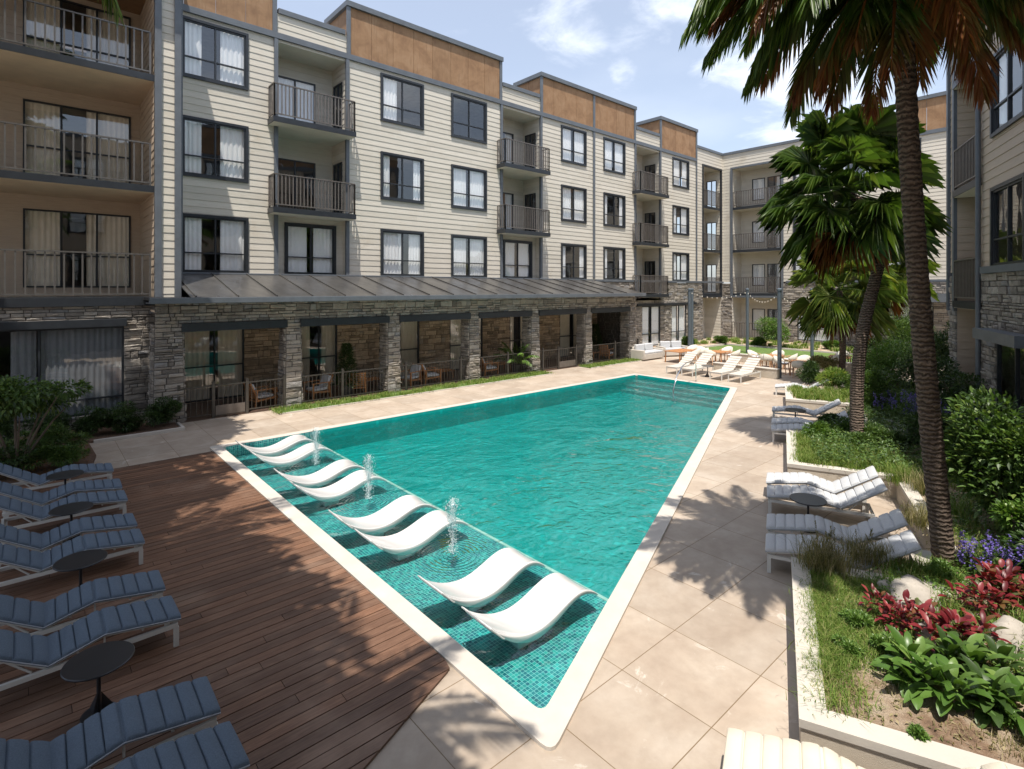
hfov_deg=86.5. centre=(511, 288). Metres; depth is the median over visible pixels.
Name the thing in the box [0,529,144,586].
sun lounger
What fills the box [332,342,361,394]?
potted plant
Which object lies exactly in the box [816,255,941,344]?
fan palm
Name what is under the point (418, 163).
window
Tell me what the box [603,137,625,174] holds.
window
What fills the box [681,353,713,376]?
sling lounger
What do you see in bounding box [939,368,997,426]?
garden shrub
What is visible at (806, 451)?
bed grass
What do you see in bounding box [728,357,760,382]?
sling lounger
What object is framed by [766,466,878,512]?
sun lounger
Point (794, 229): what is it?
window
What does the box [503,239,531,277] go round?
window
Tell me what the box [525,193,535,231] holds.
balcony door
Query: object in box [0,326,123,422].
shopfront window
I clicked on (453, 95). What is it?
window
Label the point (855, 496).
sun lounger
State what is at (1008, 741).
sparse grass
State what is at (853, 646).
garden herb
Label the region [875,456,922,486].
fountain grass
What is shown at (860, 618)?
garden herb
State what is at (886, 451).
bed ground cover
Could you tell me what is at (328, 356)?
terrace window
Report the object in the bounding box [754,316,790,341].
shrub
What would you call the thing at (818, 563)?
feather grass
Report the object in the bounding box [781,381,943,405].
bed grass
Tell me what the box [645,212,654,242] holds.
balcony door
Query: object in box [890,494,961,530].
fountain grass
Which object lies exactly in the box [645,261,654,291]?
balcony door
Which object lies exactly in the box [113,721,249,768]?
sun lounger
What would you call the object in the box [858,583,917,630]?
red leaved plant
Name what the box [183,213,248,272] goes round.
window
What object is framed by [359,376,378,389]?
table
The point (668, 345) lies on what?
sofa
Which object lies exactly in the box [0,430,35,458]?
bed bush
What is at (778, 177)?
balcony door
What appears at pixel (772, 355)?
dining table
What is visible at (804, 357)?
dining chair
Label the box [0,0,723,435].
apartment building
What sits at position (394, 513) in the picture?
ledge lounger
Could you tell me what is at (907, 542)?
sun lounger
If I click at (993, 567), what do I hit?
red leaved plant
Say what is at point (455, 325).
terrace window
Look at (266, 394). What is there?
armchair
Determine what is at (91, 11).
window
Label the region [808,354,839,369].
shrub
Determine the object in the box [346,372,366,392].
armchair
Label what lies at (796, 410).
side table
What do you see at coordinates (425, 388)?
strip grass
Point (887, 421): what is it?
garden grass
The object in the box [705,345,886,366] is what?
lawn
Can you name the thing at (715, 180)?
balcony door
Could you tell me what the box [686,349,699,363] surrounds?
dining chair
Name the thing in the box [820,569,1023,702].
ground cover
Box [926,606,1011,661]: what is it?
red leaved plant
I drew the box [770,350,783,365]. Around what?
dining chair
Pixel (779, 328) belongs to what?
light pole
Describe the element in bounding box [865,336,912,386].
garden shrub
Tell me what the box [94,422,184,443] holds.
bed kerb
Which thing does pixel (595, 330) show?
potted plant
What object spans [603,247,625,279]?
window
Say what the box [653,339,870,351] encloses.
bed
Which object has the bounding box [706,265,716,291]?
balcony door
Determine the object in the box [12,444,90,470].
bed bush
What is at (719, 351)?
dining table
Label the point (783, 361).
dining chair
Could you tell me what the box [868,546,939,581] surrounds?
fountain grass
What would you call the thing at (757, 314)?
window
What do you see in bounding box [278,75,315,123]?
balcony door
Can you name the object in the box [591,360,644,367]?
lawn kerb
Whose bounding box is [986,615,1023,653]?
boulder
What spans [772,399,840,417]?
sun lounger
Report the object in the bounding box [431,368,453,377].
table
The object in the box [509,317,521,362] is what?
terrace window
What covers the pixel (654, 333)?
tall window
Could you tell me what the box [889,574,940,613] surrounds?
boulder
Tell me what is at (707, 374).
side table
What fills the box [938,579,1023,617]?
red leaved plant
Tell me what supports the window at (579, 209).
in the apartment building at (200, 192)
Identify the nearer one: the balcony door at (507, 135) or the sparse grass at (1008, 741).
the sparse grass at (1008, 741)
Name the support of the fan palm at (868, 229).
on the garden soil at (903, 716)
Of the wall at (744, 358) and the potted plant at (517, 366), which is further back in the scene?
the wall at (744, 358)
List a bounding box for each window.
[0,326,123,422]
[23,0,130,69]
[23,98,130,182]
[23,208,130,287]
[183,15,248,90]
[183,115,248,182]
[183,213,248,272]
[183,329,243,402]
[284,222,335,274]
[301,325,336,388]
[379,321,418,376]
[380,72,423,129]
[380,151,423,203]
[380,229,423,275]
[450,318,482,369]
[451,93,486,143]
[451,164,486,211]
[451,234,486,276]
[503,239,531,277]
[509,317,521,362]
[559,314,576,356]
[561,125,586,166]
[561,184,586,223]
[561,243,586,278]
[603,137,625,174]
[603,192,625,227]
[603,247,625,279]
[642,306,659,345]
[671,305,685,340]
[672,157,688,189]
[672,205,688,235]
[672,252,688,280]
[752,178,764,200]
[752,221,764,242]
[752,264,764,285]
[752,309,764,329]
[793,215,796,232]
[793,254,801,273]
[798,316,830,340]
[896,306,933,346]
[990,45,1023,138]
[990,172,1023,265]
[997,344,1023,432]
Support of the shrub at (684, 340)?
on the bed at (819, 349)
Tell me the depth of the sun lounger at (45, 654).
5.64 m
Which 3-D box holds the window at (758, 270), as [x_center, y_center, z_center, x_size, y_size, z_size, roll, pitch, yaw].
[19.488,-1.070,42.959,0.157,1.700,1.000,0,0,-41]
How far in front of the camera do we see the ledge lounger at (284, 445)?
13.69 m
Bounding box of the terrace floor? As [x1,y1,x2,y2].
[184,354,625,422]
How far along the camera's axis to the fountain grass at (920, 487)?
9.67 m
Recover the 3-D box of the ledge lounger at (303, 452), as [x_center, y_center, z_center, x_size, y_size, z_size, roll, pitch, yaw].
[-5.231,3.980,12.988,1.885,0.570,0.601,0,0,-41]
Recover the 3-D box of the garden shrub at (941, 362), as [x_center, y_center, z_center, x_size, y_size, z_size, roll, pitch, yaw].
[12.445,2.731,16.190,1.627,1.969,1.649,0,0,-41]
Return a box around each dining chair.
[685,345,697,359]
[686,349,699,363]
[704,349,716,364]
[719,346,732,360]
[726,350,739,363]
[747,350,761,365]
[759,354,772,367]
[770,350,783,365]
[773,356,789,374]
[782,353,797,369]
[791,360,803,377]
[796,355,809,372]
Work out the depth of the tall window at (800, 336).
38.39 m
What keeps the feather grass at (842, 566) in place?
on the garden soil at (903, 716)
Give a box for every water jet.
[310,427,322,464]
[362,454,376,499]
[440,496,463,555]
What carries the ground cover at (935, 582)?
on the garden soil at (903, 716)
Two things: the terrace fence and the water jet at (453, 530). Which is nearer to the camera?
the water jet at (453, 530)
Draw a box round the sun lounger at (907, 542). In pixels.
[765,530,921,576]
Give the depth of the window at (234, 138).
19.57 m
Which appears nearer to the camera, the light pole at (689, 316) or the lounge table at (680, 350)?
the lounge table at (680, 350)
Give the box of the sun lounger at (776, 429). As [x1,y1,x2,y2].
[771,416,849,441]
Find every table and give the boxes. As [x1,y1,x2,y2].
[46,470,83,498]
[48,501,93,543]
[52,549,107,586]
[60,641,134,722]
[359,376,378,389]
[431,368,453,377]
[490,362,510,369]
[665,348,693,361]
[701,365,713,376]
[711,350,730,361]
[760,354,784,367]
[785,408,805,416]
[789,360,805,375]
[789,493,826,532]
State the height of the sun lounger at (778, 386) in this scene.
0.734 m
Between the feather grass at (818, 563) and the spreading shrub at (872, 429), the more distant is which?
the spreading shrub at (872, 429)
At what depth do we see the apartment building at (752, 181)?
42.16 m
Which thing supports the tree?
on the mulch bed at (91, 457)
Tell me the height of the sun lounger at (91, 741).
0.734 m
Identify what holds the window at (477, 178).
in the apartment building at (200, 192)
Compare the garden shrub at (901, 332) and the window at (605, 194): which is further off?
the window at (605, 194)
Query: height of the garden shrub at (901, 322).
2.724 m
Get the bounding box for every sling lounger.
[666,352,697,374]
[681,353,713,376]
[709,356,741,380]
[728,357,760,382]
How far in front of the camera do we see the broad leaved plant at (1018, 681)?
4.56 m
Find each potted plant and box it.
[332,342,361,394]
[491,341,539,372]
[592,323,602,357]
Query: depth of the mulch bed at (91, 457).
12.14 m
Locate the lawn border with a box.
[702,343,870,355]
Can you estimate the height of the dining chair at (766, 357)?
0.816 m
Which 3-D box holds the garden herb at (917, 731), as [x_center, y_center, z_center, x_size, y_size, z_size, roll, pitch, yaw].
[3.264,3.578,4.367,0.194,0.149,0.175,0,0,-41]
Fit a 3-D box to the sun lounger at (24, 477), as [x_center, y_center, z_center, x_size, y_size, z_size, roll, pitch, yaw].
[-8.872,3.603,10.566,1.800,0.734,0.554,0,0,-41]
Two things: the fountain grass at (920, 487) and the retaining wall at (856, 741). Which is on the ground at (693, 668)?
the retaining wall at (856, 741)
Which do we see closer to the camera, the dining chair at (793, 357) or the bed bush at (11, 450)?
the bed bush at (11, 450)
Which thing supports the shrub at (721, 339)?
on the bed at (819, 349)
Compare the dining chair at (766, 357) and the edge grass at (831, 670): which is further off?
the dining chair at (766, 357)
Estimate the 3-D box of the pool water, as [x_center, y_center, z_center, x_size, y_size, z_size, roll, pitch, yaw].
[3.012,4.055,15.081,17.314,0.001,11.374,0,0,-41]
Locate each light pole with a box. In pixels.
[687,288,691,345]
[691,288,693,344]
[745,288,748,352]
[777,288,781,377]
[810,288,813,357]
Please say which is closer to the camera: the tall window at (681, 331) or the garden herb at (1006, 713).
the garden herb at (1006, 713)
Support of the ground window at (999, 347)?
in the apartment building at (985, 222)
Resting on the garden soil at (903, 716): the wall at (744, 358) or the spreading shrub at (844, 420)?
the spreading shrub at (844, 420)
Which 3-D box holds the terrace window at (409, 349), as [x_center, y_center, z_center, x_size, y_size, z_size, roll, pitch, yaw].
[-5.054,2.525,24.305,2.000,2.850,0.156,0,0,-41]
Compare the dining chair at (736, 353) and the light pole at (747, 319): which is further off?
the light pole at (747, 319)
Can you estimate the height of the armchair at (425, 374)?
0.830 m
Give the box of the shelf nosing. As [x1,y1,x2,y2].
[317,442,607,600]
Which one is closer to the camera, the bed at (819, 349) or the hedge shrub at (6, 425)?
the hedge shrub at (6, 425)
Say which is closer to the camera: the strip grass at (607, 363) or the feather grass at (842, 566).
the feather grass at (842, 566)
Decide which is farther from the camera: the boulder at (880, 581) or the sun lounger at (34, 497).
the sun lounger at (34, 497)
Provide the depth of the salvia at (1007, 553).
6.88 m
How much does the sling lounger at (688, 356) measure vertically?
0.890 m
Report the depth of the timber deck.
6.19 m
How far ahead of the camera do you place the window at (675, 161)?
39.45 m
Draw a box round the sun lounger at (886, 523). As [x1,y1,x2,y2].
[766,509,907,566]
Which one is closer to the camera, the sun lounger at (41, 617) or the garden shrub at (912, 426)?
the sun lounger at (41, 617)
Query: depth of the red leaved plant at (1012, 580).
6.20 m
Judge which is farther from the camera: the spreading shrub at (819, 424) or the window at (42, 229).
the window at (42, 229)
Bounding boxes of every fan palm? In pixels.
[756,94,952,432]
[785,245,903,376]
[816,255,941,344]
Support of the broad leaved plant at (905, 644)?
on the garden soil at (903, 716)
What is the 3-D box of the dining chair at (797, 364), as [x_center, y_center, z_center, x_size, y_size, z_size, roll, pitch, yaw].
[12.883,3.596,24.407,0.628,0.816,0.646,0,0,29]
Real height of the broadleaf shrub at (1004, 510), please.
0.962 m
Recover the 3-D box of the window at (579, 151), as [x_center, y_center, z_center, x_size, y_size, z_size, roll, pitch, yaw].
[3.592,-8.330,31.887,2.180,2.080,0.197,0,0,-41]
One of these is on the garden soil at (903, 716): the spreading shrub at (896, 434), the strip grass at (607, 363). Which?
the spreading shrub at (896, 434)
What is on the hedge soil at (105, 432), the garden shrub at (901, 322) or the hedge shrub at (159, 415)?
the hedge shrub at (159, 415)
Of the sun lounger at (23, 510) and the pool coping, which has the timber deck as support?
the sun lounger at (23, 510)
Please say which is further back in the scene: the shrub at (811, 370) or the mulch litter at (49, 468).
the shrub at (811, 370)
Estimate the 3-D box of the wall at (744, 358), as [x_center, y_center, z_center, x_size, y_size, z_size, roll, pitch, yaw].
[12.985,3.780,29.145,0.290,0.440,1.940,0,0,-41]
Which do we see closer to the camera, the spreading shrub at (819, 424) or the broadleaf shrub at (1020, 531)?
the broadleaf shrub at (1020, 531)
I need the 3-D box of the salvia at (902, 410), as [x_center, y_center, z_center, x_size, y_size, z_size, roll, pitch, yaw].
[10.731,3.226,14.820,1.599,0.872,1.542,0,0,-41]
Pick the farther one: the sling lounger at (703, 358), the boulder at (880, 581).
the sling lounger at (703, 358)
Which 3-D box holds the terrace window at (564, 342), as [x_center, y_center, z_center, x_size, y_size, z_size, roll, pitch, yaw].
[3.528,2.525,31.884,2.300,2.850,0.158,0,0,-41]
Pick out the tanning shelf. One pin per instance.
(534, 673)
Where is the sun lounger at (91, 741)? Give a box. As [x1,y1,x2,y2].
[0,676,220,768]
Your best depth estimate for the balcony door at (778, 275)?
41.95 m
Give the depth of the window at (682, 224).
39.72 m
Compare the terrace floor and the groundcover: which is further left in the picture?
the terrace floor
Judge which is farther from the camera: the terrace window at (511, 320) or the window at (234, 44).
the terrace window at (511, 320)
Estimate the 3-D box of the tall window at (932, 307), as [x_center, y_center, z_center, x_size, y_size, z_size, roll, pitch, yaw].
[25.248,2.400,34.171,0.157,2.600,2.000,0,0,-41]
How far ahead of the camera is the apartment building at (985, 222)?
14.56 m
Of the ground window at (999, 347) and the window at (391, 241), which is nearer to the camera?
the ground window at (999, 347)
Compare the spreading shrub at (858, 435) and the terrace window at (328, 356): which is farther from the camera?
the terrace window at (328, 356)
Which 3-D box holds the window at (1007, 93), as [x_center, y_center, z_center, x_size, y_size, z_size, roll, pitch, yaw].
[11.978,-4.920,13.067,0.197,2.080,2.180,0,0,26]
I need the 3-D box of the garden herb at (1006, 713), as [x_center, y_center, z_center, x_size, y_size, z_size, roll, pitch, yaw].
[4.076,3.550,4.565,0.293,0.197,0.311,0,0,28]
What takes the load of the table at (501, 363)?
on the terrace floor
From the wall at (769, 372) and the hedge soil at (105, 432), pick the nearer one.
the hedge soil at (105, 432)
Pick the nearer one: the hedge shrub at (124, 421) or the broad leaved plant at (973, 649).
the broad leaved plant at (973, 649)
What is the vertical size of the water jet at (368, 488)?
0.884 m
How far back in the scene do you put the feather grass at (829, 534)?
7.33 m
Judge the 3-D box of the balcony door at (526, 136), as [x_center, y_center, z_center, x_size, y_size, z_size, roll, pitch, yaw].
[1.043,-7.560,30.638,0.085,2.240,0.850,0,0,-41]
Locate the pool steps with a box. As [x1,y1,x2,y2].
[621,380,725,408]
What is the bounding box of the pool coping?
[210,373,736,750]
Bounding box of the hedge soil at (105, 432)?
[5,420,178,449]
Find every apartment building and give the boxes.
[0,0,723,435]
[722,91,949,347]
[946,25,1023,434]
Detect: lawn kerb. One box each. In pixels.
[280,373,551,414]
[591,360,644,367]
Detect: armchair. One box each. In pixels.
[243,383,276,407]
[302,374,333,399]
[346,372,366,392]
[401,363,422,385]
[417,363,440,383]
[479,358,499,375]
[598,345,613,358]
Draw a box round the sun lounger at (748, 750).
[722,728,1007,768]
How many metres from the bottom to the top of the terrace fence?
1.135 m
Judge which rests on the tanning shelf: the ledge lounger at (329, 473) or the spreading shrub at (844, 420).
the ledge lounger at (329, 473)
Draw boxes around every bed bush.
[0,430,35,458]
[0,444,41,468]
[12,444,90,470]
[29,421,92,450]
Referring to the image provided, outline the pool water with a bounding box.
[230,376,728,628]
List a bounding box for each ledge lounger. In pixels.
[235,434,314,456]
[248,443,333,470]
[273,459,364,487]
[289,470,386,506]
[328,495,436,535]
[354,510,467,560]
[418,548,544,611]
[461,573,597,648]
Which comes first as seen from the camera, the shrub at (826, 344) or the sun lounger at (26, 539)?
the sun lounger at (26, 539)
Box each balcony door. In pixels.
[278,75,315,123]
[278,158,315,209]
[333,82,342,128]
[333,162,342,212]
[503,132,513,163]
[503,192,513,228]
[525,133,535,167]
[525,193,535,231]
[645,164,654,191]
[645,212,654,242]
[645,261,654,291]
[706,180,716,207]
[706,222,716,249]
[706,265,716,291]
[767,175,780,201]
[767,226,780,247]
[767,263,780,292]
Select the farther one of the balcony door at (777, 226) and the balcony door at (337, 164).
the balcony door at (777, 226)
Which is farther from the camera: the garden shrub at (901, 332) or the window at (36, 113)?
the garden shrub at (901, 332)
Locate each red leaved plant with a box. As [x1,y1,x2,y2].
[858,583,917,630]
[875,599,926,636]
[882,589,977,653]
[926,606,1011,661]
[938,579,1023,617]
[965,557,1023,606]
[979,564,1023,606]
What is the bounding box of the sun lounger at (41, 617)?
[0,570,165,635]
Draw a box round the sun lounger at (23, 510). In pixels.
[0,490,127,544]
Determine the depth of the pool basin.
14.04 m
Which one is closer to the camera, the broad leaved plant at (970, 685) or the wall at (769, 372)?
the broad leaved plant at (970, 685)
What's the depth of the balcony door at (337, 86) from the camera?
23.16 m
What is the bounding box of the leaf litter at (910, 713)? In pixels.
[814,495,1023,749]
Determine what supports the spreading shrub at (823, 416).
on the bed ground cover at (886, 451)
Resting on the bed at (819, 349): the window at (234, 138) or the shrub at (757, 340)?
the shrub at (757, 340)
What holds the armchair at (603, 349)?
on the terrace floor
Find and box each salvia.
[873,389,941,419]
[940,402,983,422]
[952,530,1013,580]
[985,529,1023,573]
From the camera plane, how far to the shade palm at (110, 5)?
7.16 m
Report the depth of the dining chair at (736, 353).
28.39 m
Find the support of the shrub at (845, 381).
on the garden soil at (903, 716)
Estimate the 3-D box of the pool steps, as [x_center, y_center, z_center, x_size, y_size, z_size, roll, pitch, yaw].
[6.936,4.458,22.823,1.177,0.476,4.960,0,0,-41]
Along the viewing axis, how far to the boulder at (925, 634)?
5.55 m
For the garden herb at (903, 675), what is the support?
on the garden soil at (903, 716)
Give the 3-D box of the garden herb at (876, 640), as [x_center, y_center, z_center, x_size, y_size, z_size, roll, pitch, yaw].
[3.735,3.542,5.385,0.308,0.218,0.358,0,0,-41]
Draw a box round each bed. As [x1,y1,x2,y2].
[0,443,95,483]
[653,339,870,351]
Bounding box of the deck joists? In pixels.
[18,451,211,712]
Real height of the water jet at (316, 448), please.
0.886 m
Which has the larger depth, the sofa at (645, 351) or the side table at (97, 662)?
the sofa at (645, 351)
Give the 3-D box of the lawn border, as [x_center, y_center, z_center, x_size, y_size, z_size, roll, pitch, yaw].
[16.362,3.940,32.507,6.077,0.130,11.070,0,0,-41]
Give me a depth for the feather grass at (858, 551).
7.21 m
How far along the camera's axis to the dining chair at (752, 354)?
28.09 m
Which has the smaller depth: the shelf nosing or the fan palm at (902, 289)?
the shelf nosing
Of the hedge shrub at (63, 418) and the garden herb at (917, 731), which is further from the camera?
the hedge shrub at (63, 418)
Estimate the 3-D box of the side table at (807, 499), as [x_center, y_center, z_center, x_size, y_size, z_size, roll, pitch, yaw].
[4.915,3.746,9.029,0.556,0.508,0.556,0,0,-41]
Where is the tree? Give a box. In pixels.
[0,374,94,467]
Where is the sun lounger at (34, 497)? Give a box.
[0,479,121,517]
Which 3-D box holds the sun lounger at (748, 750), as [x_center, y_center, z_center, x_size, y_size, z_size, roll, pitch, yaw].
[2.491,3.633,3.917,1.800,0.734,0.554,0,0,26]
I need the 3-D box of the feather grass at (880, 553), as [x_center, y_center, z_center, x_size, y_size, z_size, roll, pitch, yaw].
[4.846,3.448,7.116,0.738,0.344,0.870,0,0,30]
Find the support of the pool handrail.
attached to the pool basin
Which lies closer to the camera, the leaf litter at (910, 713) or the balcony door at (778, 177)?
the leaf litter at (910, 713)
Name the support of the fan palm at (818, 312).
on the ground at (693, 668)
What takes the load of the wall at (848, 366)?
on the ground at (693, 668)
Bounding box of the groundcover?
[681,336,908,352]
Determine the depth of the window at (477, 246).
26.80 m
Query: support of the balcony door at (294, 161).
in the apartment building at (200, 192)
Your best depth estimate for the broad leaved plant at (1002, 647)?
5.00 m
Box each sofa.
[631,343,663,359]
[656,341,687,355]
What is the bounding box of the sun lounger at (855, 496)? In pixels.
[767,478,887,518]
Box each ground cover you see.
[809,379,1016,485]
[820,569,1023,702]
[865,486,1023,680]
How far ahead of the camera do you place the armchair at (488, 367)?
24.83 m
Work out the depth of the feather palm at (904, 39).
6.45 m
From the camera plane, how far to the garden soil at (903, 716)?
4.63 m
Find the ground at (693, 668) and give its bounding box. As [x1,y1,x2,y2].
[17,306,943,768]
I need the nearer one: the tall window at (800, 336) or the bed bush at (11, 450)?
the bed bush at (11, 450)
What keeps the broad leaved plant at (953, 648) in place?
on the garden soil at (903, 716)
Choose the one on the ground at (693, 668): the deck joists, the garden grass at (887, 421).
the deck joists
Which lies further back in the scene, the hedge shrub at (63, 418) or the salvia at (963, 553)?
the hedge shrub at (63, 418)
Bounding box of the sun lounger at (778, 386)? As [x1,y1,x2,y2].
[775,379,829,394]
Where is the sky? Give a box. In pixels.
[277,0,945,291]
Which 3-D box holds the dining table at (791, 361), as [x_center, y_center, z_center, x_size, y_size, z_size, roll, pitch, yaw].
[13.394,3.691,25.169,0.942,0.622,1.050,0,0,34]
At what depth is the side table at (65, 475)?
10.11 m
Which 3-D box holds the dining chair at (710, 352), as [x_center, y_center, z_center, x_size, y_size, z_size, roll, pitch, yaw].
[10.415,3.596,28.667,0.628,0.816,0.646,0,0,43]
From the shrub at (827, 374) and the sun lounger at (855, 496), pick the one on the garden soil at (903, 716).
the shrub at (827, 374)
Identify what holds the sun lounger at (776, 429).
on the ground at (693, 668)
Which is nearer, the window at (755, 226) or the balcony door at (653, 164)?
the balcony door at (653, 164)
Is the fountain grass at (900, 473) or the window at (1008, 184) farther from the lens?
the window at (1008, 184)
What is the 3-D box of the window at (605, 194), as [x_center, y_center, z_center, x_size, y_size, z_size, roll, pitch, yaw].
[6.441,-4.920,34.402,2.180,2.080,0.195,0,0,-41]
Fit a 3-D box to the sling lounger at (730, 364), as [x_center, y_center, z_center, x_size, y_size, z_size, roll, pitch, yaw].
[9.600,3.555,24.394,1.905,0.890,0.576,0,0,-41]
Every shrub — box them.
[0,414,18,439]
[17,411,72,438]
[70,405,116,433]
[101,400,142,432]
[138,396,182,426]
[681,336,695,345]
[713,335,727,343]
[749,336,766,345]
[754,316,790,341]
[793,360,822,384]
[801,420,835,439]
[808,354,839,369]
[814,365,850,387]
[815,412,838,421]
[822,340,838,348]
[829,416,849,434]
[832,371,865,388]
[842,431,877,445]
[846,335,890,367]
[863,419,892,445]
[864,366,911,412]
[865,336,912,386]
[881,315,940,360]
[881,428,912,450]
[884,305,936,346]
[895,349,962,405]
[899,412,967,448]
[934,320,949,387]
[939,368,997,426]
[942,383,1023,529]
[989,498,1023,568]
[1000,521,1023,571]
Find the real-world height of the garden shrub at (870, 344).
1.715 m
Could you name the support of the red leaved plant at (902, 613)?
on the garden soil at (903, 716)
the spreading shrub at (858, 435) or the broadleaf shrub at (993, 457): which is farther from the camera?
the spreading shrub at (858, 435)
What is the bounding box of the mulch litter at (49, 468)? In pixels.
[1,444,88,481]
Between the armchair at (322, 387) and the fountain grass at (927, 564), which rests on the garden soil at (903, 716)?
the fountain grass at (927, 564)
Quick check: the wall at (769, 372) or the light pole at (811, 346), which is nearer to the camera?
the wall at (769, 372)
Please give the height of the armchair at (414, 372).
0.830 m
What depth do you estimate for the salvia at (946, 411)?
14.09 m
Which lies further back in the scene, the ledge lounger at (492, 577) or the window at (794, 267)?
the window at (794, 267)
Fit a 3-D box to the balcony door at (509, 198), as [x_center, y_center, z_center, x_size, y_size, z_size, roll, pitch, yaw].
[-0.601,-4.200,30.079,1.720,2.240,0.157,0,0,-41]
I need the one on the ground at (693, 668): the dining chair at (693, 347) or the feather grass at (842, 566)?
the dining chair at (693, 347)
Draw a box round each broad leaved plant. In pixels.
[870,624,945,697]
[873,650,969,709]
[907,653,995,716]
[924,623,980,678]
[929,631,1015,686]
[953,653,1023,728]
[962,633,1023,702]
[971,668,1023,739]
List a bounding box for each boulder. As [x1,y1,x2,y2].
[876,579,889,590]
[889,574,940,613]
[913,621,939,644]
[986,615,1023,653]
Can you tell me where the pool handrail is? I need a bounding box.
[673,360,696,400]
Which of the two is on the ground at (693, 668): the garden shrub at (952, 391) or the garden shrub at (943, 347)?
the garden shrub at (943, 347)
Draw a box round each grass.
[269,370,553,413]
[578,357,639,367]
[775,530,851,579]
[780,553,887,727]
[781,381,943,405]
[787,429,965,484]
[794,567,918,674]
[795,520,857,564]
[800,576,1023,762]
[807,532,865,580]
[827,529,896,571]
[852,531,912,570]
[864,399,994,461]
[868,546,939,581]
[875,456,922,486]
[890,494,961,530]
[892,466,952,498]
[898,549,967,590]
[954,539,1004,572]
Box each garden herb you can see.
[831,632,864,659]
[838,608,874,631]
[867,631,903,657]
[885,665,928,693]
[905,723,930,742]
[921,558,964,586]
[979,697,1019,730]
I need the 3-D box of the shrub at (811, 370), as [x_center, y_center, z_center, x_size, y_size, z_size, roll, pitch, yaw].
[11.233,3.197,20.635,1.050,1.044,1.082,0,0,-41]
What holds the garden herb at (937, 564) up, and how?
on the garden soil at (903, 716)
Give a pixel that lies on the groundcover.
(796, 345)
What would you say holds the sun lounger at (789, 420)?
on the ground at (693, 668)
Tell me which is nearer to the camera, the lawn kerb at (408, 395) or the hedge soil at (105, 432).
the hedge soil at (105, 432)
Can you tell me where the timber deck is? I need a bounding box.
[0,451,449,768]
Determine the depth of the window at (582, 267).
32.28 m
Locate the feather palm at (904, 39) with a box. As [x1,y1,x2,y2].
[678,0,1023,566]
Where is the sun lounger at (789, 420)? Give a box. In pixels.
[771,410,847,424]
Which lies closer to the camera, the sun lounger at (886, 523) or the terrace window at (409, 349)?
the sun lounger at (886, 523)
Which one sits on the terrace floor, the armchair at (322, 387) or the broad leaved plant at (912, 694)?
the armchair at (322, 387)
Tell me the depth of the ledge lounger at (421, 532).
8.76 m
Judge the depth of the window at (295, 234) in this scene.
21.95 m
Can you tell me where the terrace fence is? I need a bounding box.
[177,338,638,418]
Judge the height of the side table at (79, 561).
0.508 m
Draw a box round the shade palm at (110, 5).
[102,0,124,26]
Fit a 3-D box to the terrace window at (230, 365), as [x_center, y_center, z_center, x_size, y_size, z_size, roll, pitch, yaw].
[-10.619,2.525,19.389,1.950,2.850,0.154,0,0,-41]
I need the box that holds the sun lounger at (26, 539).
[0,513,136,566]
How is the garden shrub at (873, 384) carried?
on the garden soil at (903, 716)
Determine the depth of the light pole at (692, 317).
35.76 m
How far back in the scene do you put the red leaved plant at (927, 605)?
5.60 m
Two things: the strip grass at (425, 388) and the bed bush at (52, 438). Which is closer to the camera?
the bed bush at (52, 438)
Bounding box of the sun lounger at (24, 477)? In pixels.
[0,463,113,497]
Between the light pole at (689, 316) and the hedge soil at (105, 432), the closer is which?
the hedge soil at (105, 432)
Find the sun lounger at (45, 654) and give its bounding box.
[0,596,180,690]
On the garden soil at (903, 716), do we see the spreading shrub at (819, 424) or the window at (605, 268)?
the spreading shrub at (819, 424)
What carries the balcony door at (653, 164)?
in the apartment building at (200, 192)
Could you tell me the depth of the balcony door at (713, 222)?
44.25 m
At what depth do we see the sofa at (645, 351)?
30.55 m
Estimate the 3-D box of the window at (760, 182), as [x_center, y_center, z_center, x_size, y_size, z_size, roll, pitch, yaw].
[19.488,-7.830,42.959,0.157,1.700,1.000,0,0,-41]
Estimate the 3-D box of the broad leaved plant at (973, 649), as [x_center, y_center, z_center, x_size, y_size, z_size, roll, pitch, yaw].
[4.240,3.444,5.071,0.605,0.366,0.608,0,0,2]
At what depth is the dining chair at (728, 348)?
30.09 m
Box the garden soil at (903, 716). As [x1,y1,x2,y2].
[792,388,1023,767]
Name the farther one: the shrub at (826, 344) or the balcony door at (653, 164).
the balcony door at (653, 164)
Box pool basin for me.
[316,375,729,598]
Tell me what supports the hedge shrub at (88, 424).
on the hedge soil at (105, 432)
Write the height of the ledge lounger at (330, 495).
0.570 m
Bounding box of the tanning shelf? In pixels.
[226,431,606,707]
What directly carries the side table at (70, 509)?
on the timber deck
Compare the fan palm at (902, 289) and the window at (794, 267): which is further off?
the window at (794, 267)
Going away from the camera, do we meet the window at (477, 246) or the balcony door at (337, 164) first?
the balcony door at (337, 164)
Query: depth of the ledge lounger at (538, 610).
6.71 m
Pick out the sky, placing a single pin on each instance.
(626, 51)
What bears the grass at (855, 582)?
on the garden soil at (903, 716)
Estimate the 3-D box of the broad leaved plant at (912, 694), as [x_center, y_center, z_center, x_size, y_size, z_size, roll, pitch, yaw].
[3.612,3.442,4.834,0.635,0.422,0.610,0,0,22]
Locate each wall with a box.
[712,362,779,378]
[739,353,772,364]
[785,385,1023,768]
[819,362,851,371]
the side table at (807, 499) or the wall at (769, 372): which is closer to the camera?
the side table at (807, 499)

